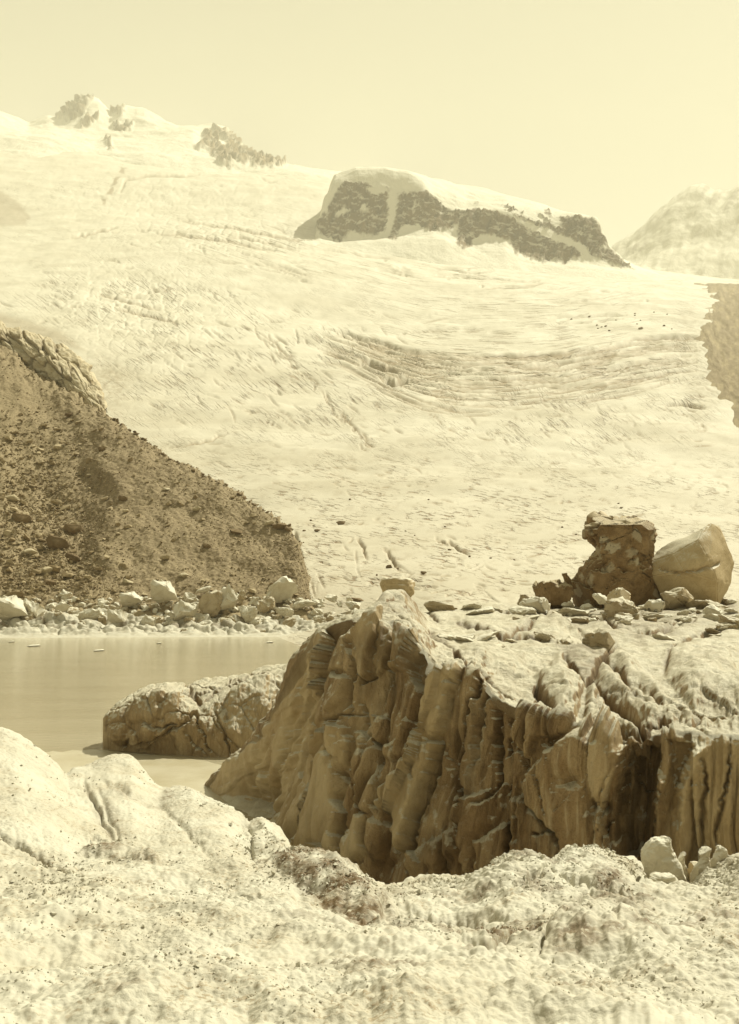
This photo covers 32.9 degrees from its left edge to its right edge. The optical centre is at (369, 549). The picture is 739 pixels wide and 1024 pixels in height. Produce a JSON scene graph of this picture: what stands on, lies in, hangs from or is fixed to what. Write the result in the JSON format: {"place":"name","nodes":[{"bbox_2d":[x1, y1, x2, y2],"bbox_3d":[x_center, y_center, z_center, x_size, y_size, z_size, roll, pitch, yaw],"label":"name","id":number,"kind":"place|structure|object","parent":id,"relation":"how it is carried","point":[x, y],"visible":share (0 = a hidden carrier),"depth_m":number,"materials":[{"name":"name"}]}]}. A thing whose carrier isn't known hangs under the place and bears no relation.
{"place":"outdoors","nodes":[
{"label":"outdoors","id":0,"kind":"place"},
{"bbox_2d":[0,345,314,620],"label":"moraine","id":1,"kind":"structure","parent":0,"point":[9,392],"depth_m":145.69,"materials":[{"name":"gravel"}]},
{"bbox_2d":[5,494,19,501],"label":"boulder","id":2,"kind":"object","parent":1,"relation":"on","point":[14,497],"visible":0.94,"depth_m":149.88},
{"bbox_2d":[9,591,23,597],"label":"stone","id":3,"kind":"object","parent":1,"relation":"on","point":[19,594],"visible":0.82,"depth_m":124.69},
{"bbox_2d":[12,513,32,523],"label":"boulder","id":4,"kind":"object","parent":1,"relation":"on","point":[20,517],"visible":0.92,"depth_m":145.10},
{"bbox_2d":[21,548,37,554],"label":"boulder","id":5,"kind":"object","parent":1,"relation":"on","point":[29,551],"visible":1,"depth_m":136.48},
{"bbox_2d":[41,566,52,573],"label":"boulder","id":6,"kind":"object","parent":1,"relation":"on","point":[47,569],"visible":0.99,"depth_m":131.01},
{"bbox_2d":[44,579,55,585],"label":"boulder","id":7,"kind":"object","parent":1,"relation":"on","point":[50,582],"visible":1,"depth_m":128.43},
{"bbox_2d":[44,602,58,609],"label":"ice chunk","id":8,"kind":"object","parent":1,"relation":"on","point":[51,605],"visible":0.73,"depth_m":123.20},
{"bbox_2d":[0,320,106,411],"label":"rock outcrop","id":9,"kind":"object","parent":1,"relation":"on","point":[62,364],"visible":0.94,"depth_m":194.43,"materials":[{"name":"stone"}]},
{"bbox_2d":[49,565,60,572],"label":"stone","id":10,"kind":"object","parent":1,"relation":"on","point":[56,568],"visible":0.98,"depth_m":131.51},
{"bbox_2d":[51,499,61,504],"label":"stone","id":11,"kind":"object","parent":1,"relation":"on","point":[56,501],"visible":1,"depth_m":152.67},
{"bbox_2d":[46,535,68,549],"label":"boulder","id":12,"kind":"object","parent":1,"relation":"on","point":[55,542],"visible":1,"depth_m":138.95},
{"bbox_2d":[54,444,62,449],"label":"stone","id":13,"kind":"object","parent":1,"relation":"on","point":[58,446],"visible":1,"depth_m":166.43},
{"bbox_2d":[57,589,71,597],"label":"ice block","id":14,"kind":"object","parent":1,"relation":"on","point":[65,593],"depth_m":125.17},
{"bbox_2d":[60,504,70,510],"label":"stone","id":15,"kind":"object","parent":1,"relation":"on","point":[67,507],"visible":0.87,"depth_m":151.16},
{"bbox_2d":[61,572,72,577],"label":"stone","id":16,"kind":"object","parent":1,"relation":"on","point":[66,575],"visible":1,"depth_m":130.84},
{"bbox_2d":[66,553,79,562],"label":"boulder","id":17,"kind":"object","parent":1,"relation":"on","point":[74,558],"visible":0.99,"depth_m":135.65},
{"bbox_2d":[64,524,83,534],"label":"boulder","id":18,"kind":"object","parent":1,"relation":"on","point":[72,529],"visible":1,"depth_m":144.31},
{"bbox_2d":[118,495,127,500],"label":"boulder","id":19,"kind":"object","parent":1,"relation":"on","point":[122,498],"visible":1,"depth_m":148.45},
{"bbox_2d":[119,591,142,606],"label":"ice block","id":20,"kind":"object","parent":1,"relation":"on","point":[129,599],"depth_m":122.79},
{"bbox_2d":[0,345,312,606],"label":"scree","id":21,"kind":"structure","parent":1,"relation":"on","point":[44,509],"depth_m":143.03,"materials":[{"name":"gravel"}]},
{"bbox_2d":[156,617,165,623],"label":"ice chunk","id":22,"kind":"object","parent":1,"relation":"on","point":[159,620],"visible":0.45,"depth_m":119.18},
{"bbox_2d":[150,580,177,602],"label":"ice block","id":23,"kind":"object","parent":1,"relation":"on","point":[162,591],"depth_m":123.10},
{"bbox_2d":[183,592,198,602],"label":"ice chunk","id":24,"kind":"object","parent":1,"relation":"on","point":[189,597],"visible":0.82,"depth_m":124.88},
{"bbox_2d":[196,586,211,592],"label":"ice block","id":25,"kind":"object","parent":1,"relation":"on","point":[204,589],"depth_m":126.38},
{"bbox_2d":[220,584,239,610],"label":"ice block","id":26,"kind":"object","parent":1,"relation":"on","point":[230,595],"depth_m":122.02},
{"bbox_2d":[230,529,242,534],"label":"boulder","id":27,"kind":"object","parent":1,"relation":"on","point":[236,531],"visible":1,"depth_m":140.42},
{"bbox_2d":[238,590,245,600],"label":"ice block","id":28,"kind":"object","parent":1,"relation":"on","point":[242,594],"depth_m":124.69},
{"bbox_2d":[248,596,260,606],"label":"ice chunk","id":29,"kind":"object","parent":1,"relation":"on","point":[254,601],"visible":0.62,"depth_m":124.03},
{"bbox_2d":[249,617,260,624],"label":"ice chunk","id":30,"kind":"object","parent":1,"relation":"on","point":[256,621],"visible":0.57,"depth_m":118.96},
{"bbox_2d":[257,614,272,621],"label":"ice chunk","id":31,"kind":"object","parent":1,"relation":"on","point":[264,618],"visible":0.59,"depth_m":120.26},
{"bbox_2d":[271,523,287,528],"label":"boulder","id":32,"kind":"object","parent":1,"relation":"on","point":[280,526],"visible":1,"depth_m":140.30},
{"bbox_2d":[266,576,297,602],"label":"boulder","id":33,"kind":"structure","parent":1,"relation":"on","point":[282,588],"depth_m":124.27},
{"bbox_2d":[291,599,316,608],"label":"ice block","id":34,"kind":"object","parent":1,"relation":"on","point":[302,604],"depth_m":122.63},
{"bbox_2d":[324,594,336,602],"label":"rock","id":35,"kind":"object","parent":1,"relation":"on","point":[328,597],"visible":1,"depth_m":125.34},
{"bbox_2d":[0,608,336,637],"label":"shore ice","id":36,"kind":"structure","parent":0,"point":[65,625],"depth_m":116.95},
{"bbox_2d":[0,595,27,619],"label":"ice block","id":37,"kind":"object","parent":36,"relation":"on","point":[13,606],"depth_m":118.64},
{"bbox_2d":[20,611,35,620],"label":"ice chunk","id":38,"kind":"object","parent":36,"relation":"on","point":[29,616],"visible":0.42,"depth_m":119.71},
{"bbox_2d":[23,598,44,617],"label":"ice block","id":39,"kind":"object","parent":36,"relation":"on","point":[37,610],"depth_m":120.36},
{"bbox_2d":[55,602,69,611],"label":"ice block","id":40,"kind":"object","parent":36,"relation":"on","point":[62,606],"depth_m":122.03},
{"bbox_2d":[66,607,78,613],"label":"ice chunk","id":41,"kind":"object","parent":36,"relation":"on","point":[69,610],"visible":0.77,"depth_m":122.35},
{"bbox_2d":[77,608,100,620],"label":"ice block","id":42,"kind":"object","parent":36,"relation":"on","point":[91,614],"depth_m":119.31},
{"bbox_2d":[98,615,105,624],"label":"ice block","id":43,"kind":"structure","parent":36,"relation":"on","point":[102,619],"depth_m":119.06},
{"bbox_2d":[108,604,120,609],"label":"ice block","id":44,"kind":"object","parent":36,"relation":"on","point":[114,606],"depth_m":121.79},
{"bbox_2d":[107,609,128,622],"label":"ice block","id":45,"kind":"object","parent":36,"relation":"on","point":[117,616],"depth_m":118.36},
{"bbox_2d":[141,614,155,625],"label":"ice block","id":46,"kind":"object","parent":36,"relation":"on","point":[149,620],"depth_m":118.01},
{"bbox_2d":[173,599,198,620],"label":"ice block","id":47,"kind":"object","parent":36,"relation":"on","point":[182,609],"depth_m":119.69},
{"bbox_2d":[183,616,195,621],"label":"ice chunk","id":48,"kind":"object","parent":36,"relation":"on","point":[187,618],"visible":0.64,"depth_m":119.54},
{"bbox_2d":[198,590,222,617],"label":"ice block","id":49,"kind":"object","parent":36,"relation":"on","point":[210,603],"depth_m":121.55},
{"bbox_2d":[219,616,235,622],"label":"ice block","id":50,"kind":"object","parent":36,"relation":"on","point":[227,618],"depth_m":118.57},
{"bbox_2d":[238,606,257,622],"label":"rock","id":51,"kind":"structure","parent":36,"relation":"on","point":[248,614],"depth_m":119.10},
{"bbox_2d":[257,596,274,612],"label":"ice block","id":52,"kind":"object","parent":36,"relation":"on","point":[265,604],"depth_m":121.33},
{"bbox_2d":[276,607,293,617],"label":"ice block","id":53,"kind":"object","parent":36,"relation":"on","point":[285,611],"depth_m":120.77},
{"bbox_2d":[281,617,295,626],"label":"rock","id":54,"kind":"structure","parent":36,"relation":"on","point":[290,622],"depth_m":119.02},
{"bbox_2d":[313,617,326,622],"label":"rock","id":55,"kind":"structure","parent":36,"relation":"on","point":[321,620],"depth_m":118.89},
{"bbox_2d":[326,614,333,620],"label":"rock","id":56,"kind":"object","parent":36,"relation":"on","point":[329,617],"visible":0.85,"depth_m":120.67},
{"bbox_2d":[0,93,341,178],"bbox_3d":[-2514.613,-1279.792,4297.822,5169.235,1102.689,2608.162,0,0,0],"label":"snow mountain","id":57,"kind":"structure","parent":0,"point":[122,132],"depth_m":4063.72,"materials":[{"name":"snow"}]},
{"bbox_2d":[0,637,388,884],"bbox_3d":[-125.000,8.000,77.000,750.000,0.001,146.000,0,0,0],"label":"lake","id":58,"kind":"structure","parent":0,"point":[61,694],"depth_m":81.18,"materials":[{"name":"liquid"}]},
{"bbox_2d":[46,749,226,803],"bbox_3d":[-9.058,8.000,42.778,9.453,0.060,14.151,0,0,0],"label":"ice sheet","id":59,"kind":"object","parent":58,"relation":"on","point":[169,771],"visible":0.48,"depth_m":45.91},
{"bbox_2d":[103,663,287,756],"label":"iceberg","id":60,"kind":"object","parent":58,"relation":"in","point":[220,716],"visible":0.71,"depth_m":48.87,"materials":[{"name":"stone"}]},
{"bbox_2d":[0,151,738,645],"bbox_3d":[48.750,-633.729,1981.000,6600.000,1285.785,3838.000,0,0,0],"label":"glacier","id":61,"kind":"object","parent":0,"point":[230,331],"visible":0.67,"depth_m":930.40,"materials":[{"name":"ice"}]},
{"bbox_2d":[345,601,360,609],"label":"ice chunk","id":62,"kind":"object","parent":61,"relation":"on","point":[349,604],"visible":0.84,"depth_m":123.73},
{"bbox_2d":[0,727,738,1023],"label":"rocky ground","id":63,"kind":"structure","parent":0,"point":[454,979],"depth_m":6.27,"materials":[{"name":"stone"}]},
{"bbox_2d":[0,729,738,1023],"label":"ice crumbs","id":64,"kind":"object","parent":63,"relation":"on","point":[607,849],"visible":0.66,"depth_m":7.81,"materials":[{"name":"ice"}]},
{"bbox_2d":[52,845,722,957],"bbox_3d":[0.870,2.126,7.931,4.302,0.758,4.796,0,0,-35],"label":"grit","id":65,"kind":"object","parent":63,"relation":"on","point":[400,893],"visible":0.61,"depth_m":8.01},
{"bbox_2d":[550,880,571,885],"bbox_3d":[1.229,2.168,8.001,0.167,0.104,0.085,0,0,0],"label":"ice chip","id":66,"kind":"object","parent":63,"relation":"on","point":[562,881],"visible":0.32,"depth_m":7.98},
{"bbox_2d":[640,836,686,881],"bbox_3d":[2.146,2.295,9.098,0.358,0.415,0.214,0,0,0],"label":"rock","id":67,"kind":"object","parent":63,"relation":"on","point":[658,854],"visible":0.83,"depth_m":9.03,"materials":[{"name":"stone"}]},
{"bbox_2d":[649,872,677,883],"bbox_3d":[2.067,2.352,8.803,0.221,0.156,0.154,0,0,0],"label":"rock","id":68,"kind":"object","parent":63,"relation":"on","point":[667,878],"visible":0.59,"depth_m":8.75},
{"bbox_2d":[678,851,689,881],"bbox_3d":[2.310,2.355,9.203,0.088,0.254,0.086,0,0,0],"label":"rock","id":69,"kind":"object","parent":63,"relation":"on","point":[681,858],"visible":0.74,"depth_m":9.18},
{"bbox_2d":[687,861,696,880],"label":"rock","id":70,"kind":"object","parent":63,"relation":"on","point":[691,864],"visible":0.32,"depth_m":9.15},
{"bbox_2d":[689,846,710,882],"bbox_3d":[2.383,2.291,9.003,0.163,0.299,0.120,0,0,0],"label":"rock","id":71,"kind":"object","parent":63,"relation":"on","point":[702,863],"visible":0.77,"depth_m":8.97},
{"bbox_2d":[710,845,729,867],"bbox_3d":[2.516,2.209,8.900,0.194,0.206,0.143,0,0,0],"label":"rock","id":72,"kind":"object","parent":63,"relation":"on","point":[720,853],"visible":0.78,"depth_m":8.87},
{"bbox_2d":[0,0,738,246],"label":"sky","id":73,"kind":"structure","parent":0,"point":[608,111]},
{"bbox_2d":[205,589,738,883],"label":"ice cliff","id":74,"kind":"structure","parent":0,"point":[394,737],"depth_m":30.08,"materials":[{"name":"stone"}]},
{"bbox_2d":[380,577,414,596],"bbox_3d":[0.896,1.370,39.982,1.138,0.959,0.786,0,0,0],"label":"ice plate","id":75,"kind":"object","parent":74,"relation":"on","point":[407,585],"visible":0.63,"depth_m":39.70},
{"bbox_2d":[423,601,454,611],"bbox_3d":[2.912,2.494,52.317,1.371,0.453,1.148,10,-18,3],"label":"flat rock","id":76,"kind":"object","parent":74,"relation":"on","point":[430,606],"visible":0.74,"depth_m":51.89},
{"bbox_2d":[437,633,456,639],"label":"rock","id":77,"kind":"object","parent":74,"relation":"on","point":[446,636],"visible":0.97,"depth_m":36.90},
{"bbox_2d":[452,635,472,641],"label":"rock","id":78,"kind":"object","parent":74,"relation":"on","point":[461,638],"visible":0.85,"depth_m":36.92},
{"bbox_2d":[460,633,475,638],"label":"ice plate","id":79,"kind":"object","parent":74,"relation":"on","point":[471,636],"visible":0.62,"depth_m":37.94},
{"bbox_2d":[461,603,481,609],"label":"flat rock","id":80,"kind":"object","parent":74,"relation":"on","point":[472,606],"visible":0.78,"depth_m":52.04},
{"bbox_2d":[465,606,494,614],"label":"rock","id":81,"kind":"object","parent":74,"relation":"on","point":[487,610],"visible":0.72,"depth_m":48.78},
{"bbox_2d":[477,631,499,640],"bbox_3d":[3.574,2.731,38.596,1.100,0.242,0.892,-17,-1,-14],"label":"ice plate","id":82,"kind":"object","parent":74,"relation":"on","point":[484,637],"visible":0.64,"depth_m":38.28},
{"bbox_2d":[508,606,536,614],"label":"rock","id":83,"kind":"object","parent":74,"relation":"on","point":[519,610],"visible":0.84,"depth_m":50.29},
{"bbox_2d":[517,594,528,604],"bbox_3d":[7.019,2.367,56.221,0.863,0.568,0.561,21,-7,-34],"label":"ice chunk","id":84,"kind":"object","parent":74,"relation":"on","point":[522,596],"visible":0.36,"depth_m":55.98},
{"bbox_2d":[519,596,550,614],"bbox_3d":[6.823,2.321,51.594,1.311,0.805,0.908,0,0,0],"label":"rock","id":85,"kind":"object","parent":74,"relation":"on","point":[541,605],"visible":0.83,"depth_m":51.26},
{"bbox_2d":[535,633,550,640],"bbox_3d":[5.313,2.732,38.430,0.598,0.193,0.553,14,-25,-22],"label":"ice plate","id":86,"kind":"object","parent":74,"relation":"on","point":[542,636],"visible":1,"depth_m":38.26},
{"bbox_2d":[534,631,554,640],"bbox_3d":[5.379,2.698,38.569,0.713,0.286,0.450,23,-9,9],"label":"ice plate","id":87,"kind":"object","parent":74,"relation":"on","point":[536,632],"visible":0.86,"depth_m":38.51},
{"bbox_2d":[532,579,573,607],"bbox_3d":[8.069,2.055,55.011,1.790,1.462,1.434,0,0,0],"label":"ice fragment","id":88,"kind":"object","parent":74,"relation":"on","point":[557,593],"visible":0.85,"depth_m":54.53,"materials":[{"name":"stone"}]},
{"bbox_2d":[561,601,573,607],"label":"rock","id":89,"kind":"object","parent":74,"relation":"on","point":[568,604],"visible":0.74,"depth_m":54.27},
{"bbox_2d":[562,573,576,589],"bbox_3d":[8.866,1.462,55.442,0.676,0.825,0.320,0,0,-9],"label":"ice fragment","id":90,"kind":"object","parent":74,"relation":"on","point":[567,578],"visible":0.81,"depth_m":55.34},
{"bbox_2d":[557,635,582,644],"bbox_3d":[6.003,3.015,36.935,0.955,0.916,0.900,0,0,0],"label":"ice lump","id":91,"kind":"object","parent":74,"relation":"on","point":[569,640],"visible":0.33,"depth_m":36.86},
{"bbox_2d":[558,608,589,616],"bbox_3d":[8.187,2.581,49.936,1.232,0.391,1.287,15,-19,-29],"label":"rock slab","id":92,"kind":"object","parent":74,"relation":"on","point":[575,612],"visible":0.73,"depth_m":49.62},
{"bbox_2d":[571,617,588,623],"bbox_3d":[7.415,2.583,44.327,0.755,0.282,0.914,-4,-23,16],"label":"ice plate","id":93,"kind":"object","parent":74,"relation":"on","point":[581,620],"visible":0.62,"depth_m":44.02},
{"bbox_2d":[580,603,592,609],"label":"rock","id":94,"kind":"object","parent":74,"relation":"on","point":[585,606],"visible":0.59,"depth_m":53.80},
{"bbox_2d":[582,628,614,650],"bbox_3d":[6.699,2.892,36.523,0.989,1.180,0.827,0,0,0],"label":"ice lump","id":95,"kind":"object","parent":74,"relation":"on","point":[599,637],"visible":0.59,"depth_m":36.25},
{"bbox_2d":[592,593,606,603],"bbox_3d":[9.303,2.010,50.535,0.607,0.480,0.414,0,0,0],"label":"ice fragment","id":96,"kind":"object","parent":74,"relation":"on","point":[599,598],"visible":0.94,"depth_m":50.38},
{"bbox_2d":[571,511,663,607],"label":"ice block","id":97,"kind":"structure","parent":74,"relation":"on","point":[622,555],"depth_m":55.19,"materials":[{"name":"stone"}]},
{"bbox_2d":[607,587,630,599],"bbox_3d":[10.132,2.132,51.013,1.059,1.148,0.945,0,0,0],"label":"ice fragment","id":98,"kind":"object","parent":74,"relation":"on","point":[618,593],"visible":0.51,"depth_m":50.92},
{"bbox_2d":[604,596,639,619],"bbox_3d":[9.370,2.327,46.513,1.356,1.143,1.336,0,0,0],"label":"rock","id":99,"kind":"object","parent":74,"relation":"on","point":[613,607],"visible":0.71,"depth_m":46.12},
{"bbox_2d":[614,614,633,620],"bbox_3d":[9.085,2.490,44.727,0.694,0.287,0.520,1,10,7],"label":"ice chunk","id":100,"kind":"object","parent":74,"relation":"on","point":[617,617],"visible":0.88,"depth_m":44.61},
{"bbox_2d":[617,619,631,624],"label":"ice plate","id":101,"kind":"object","parent":74,"relation":"on","point":[626,622],"visible":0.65,"depth_m":43.08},
{"bbox_2d":[642,614,664,620],"bbox_3d":[10.939,2.700,48.312,1.032,0.273,0.858,2,-33,-18],"label":"ice plate","id":102,"kind":"object","parent":74,"relation":"on","point":[653,616],"visible":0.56,"depth_m":48.08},
{"bbox_2d":[644,599,664,612],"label":"rock","id":103,"kind":"object","parent":74,"relation":"on","point":[657,606],"visible":1,"depth_m":49.81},
{"bbox_2d":[651,634,674,640],"bbox_3d":[9.257,2.829,39.397,0.867,0.274,0.580,17,-3,24],"label":"ice plate","id":104,"kind":"object","parent":74,"relation":"on","point":[660,636],"visible":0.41,"depth_m":39.23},
{"bbox_2d":[660,587,693,609],"bbox_3d":[13.217,2.145,53.677,1.352,1.058,1.405,0,0,-18],"label":"ice chunk","id":105,"kind":"object","parent":74,"relation":"on","point":[676,597],"visible":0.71,"depth_m":53.27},
{"bbox_2d":[677,610,688,615],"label":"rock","id":106,"kind":"object","parent":74,"relation":"on","point":[684,612],"visible":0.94,"depth_m":50.76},
{"bbox_2d":[679,617,691,622],"bbox_3d":[11.202,2.530,44.433,0.346,0.234,0.464,0,0,-29],"label":"ice chunk","id":107,"kind":"object","parent":74,"relation":"on","point":[684,620],"visible":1,"depth_m":44.28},
{"bbox_2d":[652,524,733,602],"bbox_3d":[14.429,0.774,56.237,4.071,3.856,3.505,0,0,0],"label":"ice block","id":108,"kind":"object","parent":74,"relation":"on","point":[698,565],"depth_m":55.08,"materials":[{"name":"stone"}]},
{"bbox_2d":[684,600,708,608],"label":"rock","id":109,"kind":"object","parent":74,"relation":"on","point":[699,604],"visible":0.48,"depth_m":52.95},
{"bbox_2d":[702,613,719,620],"bbox_3d":[12.902,2.649,46.744,1.048,0.348,0.850,12,-17,25],"label":"ice plate","id":110,"kind":"object","parent":74,"relation":"on","point":[712,617],"visible":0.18,"depth_m":46.54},
{"bbox_2d":[702,604,723,614],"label":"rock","id":111,"kind":"object","parent":74,"relation":"on","point":[712,609],"visible":0.69,"depth_m":50.06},
{"bbox_2d":[705,628,720,633],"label":"ice plate","id":112,"kind":"object","parent":74,"relation":"on","point":[711,630],"visible":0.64,"depth_m":42.52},
{"bbox_2d":[705,600,728,609],"bbox_3d":[14.700,2.541,52.870,1.330,0.560,1.133,30,-11,5],"label":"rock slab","id":113,"kind":"object","parent":74,"relation":"on","point":[721,606],"visible":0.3,"depth_m":52.64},
{"bbox_2d":[717,625,728,631],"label":"ice plate","id":114,"kind":"object","parent":74,"relation":"on","point":[724,627],"visible":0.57,"depth_m":43.20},
{"bbox_2d":[720,598,733,604],"bbox_3d":[16.205,2.426,56.634,0.720,0.434,0.579,3,7,24],"label":"ice chunk","id":115,"kind":"object","parent":74,"relation":"on","point":[724,601],"visible":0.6,"depth_m":56.51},
{"bbox_2d":[716,622,738,628],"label":"ice plate","id":116,"kind":"object","parent":74,"relation":"on","point":[732,625],"visible":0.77,"depth_m":43.38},
{"bbox_2d":[718,614,738,624],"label":"ice plate","id":117,"kind":"object","parent":74,"relation":"on","point":[729,619],"visible":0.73,"depth_m":43.66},
{"bbox_2d":[724,608,738,612],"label":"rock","id":118,"kind":"object","parent":74,"relation":"on","point":[729,610],"visible":1,"depth_m":50.78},
{"bbox_2d":[727,599,736,603],"bbox_3d":[16.255,2.367,56.208,0.453,0.251,0.283,0,0,19],"label":"ice chunk","id":119,"kind":"object","parent":74,"relation":"on","point":[730,601],"visible":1,"depth_m":56.14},
{"bbox_2d":[299,167,684,279],"bbox_3d":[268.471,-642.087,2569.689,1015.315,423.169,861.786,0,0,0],"label":"rock nunatak","id":120,"kind":"structure","parent":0,"point":[387,211],"depth_m":2360.74,"materials":[{"name":"rock"},{"name":"snow"}]},
{"bbox_2d":[611,184,738,278],"bbox_3d":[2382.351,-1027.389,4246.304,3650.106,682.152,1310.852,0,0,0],"label":"streaked mountain","id":121,"kind":"structure","parent":0,"point":[693,229],"depth_m":3982.85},
{"bbox_2d":[694,283,738,427],"bbox_3d":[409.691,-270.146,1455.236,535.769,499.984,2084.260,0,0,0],"label":"moraine bank","id":122,"kind":"structure","parent":0,"point":[719,336],"depth_m":1090.16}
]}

